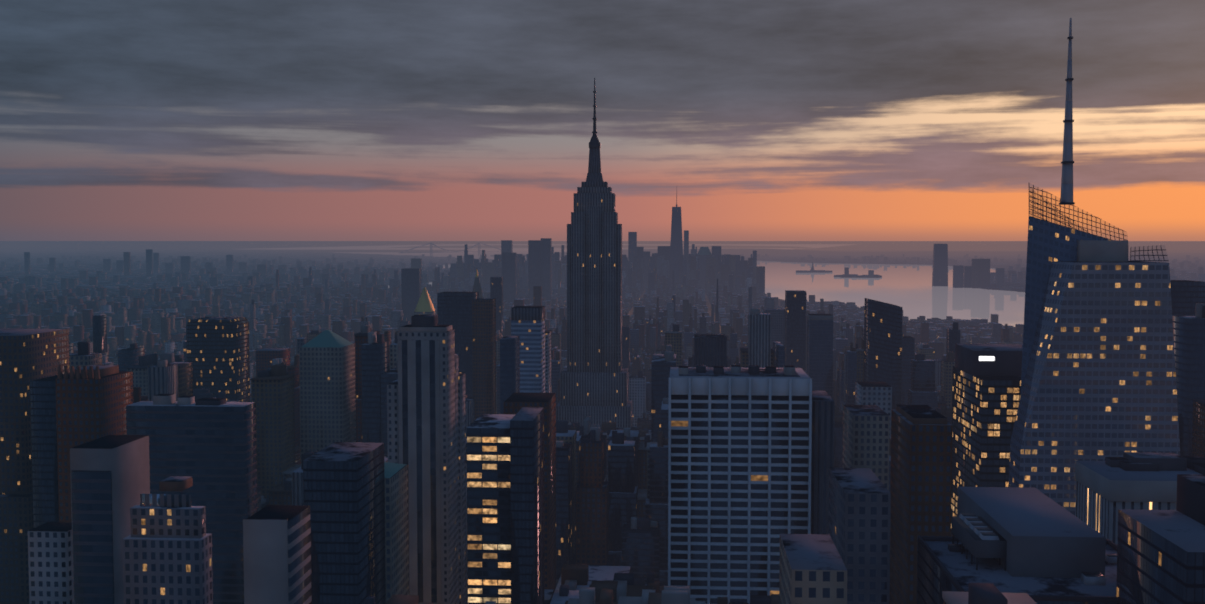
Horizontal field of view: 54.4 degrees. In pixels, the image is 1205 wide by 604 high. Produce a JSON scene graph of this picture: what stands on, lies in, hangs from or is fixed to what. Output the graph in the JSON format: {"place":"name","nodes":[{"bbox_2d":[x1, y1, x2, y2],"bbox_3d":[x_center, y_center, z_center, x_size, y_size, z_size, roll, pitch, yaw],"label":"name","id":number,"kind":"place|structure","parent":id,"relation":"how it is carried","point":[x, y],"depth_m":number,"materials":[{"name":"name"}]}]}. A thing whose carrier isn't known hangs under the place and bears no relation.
{"place":"outdoors","nodes":[
{"label":"outdoors","id":0,"kind":"place"},
{"bbox_2d":[0,241,1204,332],"bbox_3d":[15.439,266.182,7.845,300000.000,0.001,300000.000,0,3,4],"label":"ground","id":1,"kind":"structure","parent":0,"point":[140,244],"depth_m":69287.12,"materials":[{"name":"grey"}]},
{"bbox_2d":[0,18,1204,603],"bbox_3d":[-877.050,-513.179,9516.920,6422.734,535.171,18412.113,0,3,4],"label":"buildings","id":2,"kind":"structure","parent":1,"relation":"on","point":[1048,464],"depth_m":541.09,"materials":[{"name":"stone"}]},
{"bbox_2d":[0,230,1204,603],"bbox_3d":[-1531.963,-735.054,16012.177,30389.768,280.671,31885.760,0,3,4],"label":"city buildings","id":3,"kind":"structure","parent":1,"relation":"on","point":[610,512],"depth_m":2145.53,"materials":[{"name":"concrete"}]},
{"bbox_2d":[0,244,1204,254],"bbox_3d":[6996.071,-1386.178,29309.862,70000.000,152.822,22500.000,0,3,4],"label":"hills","id":4,"kind":"structure","parent":0,"point":[1168,248],"depth_m":25980.82,"materials":[{"name":"grey"}]},
{"bbox_2d":[0,0,1204,240],"label":"sky","id":5,"kind":"structure","parent":0,"point":[121,120],"materials":[{"name":"grey"}]},
{"bbox_2d":[253,244,1024,326],"bbox_3d":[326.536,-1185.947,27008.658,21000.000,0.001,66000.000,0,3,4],"label":"water","id":6,"kind":"structure","parent":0,"point":[912,291],"depth_m":6573.62,"materials":[{"name":"grey liquid"}]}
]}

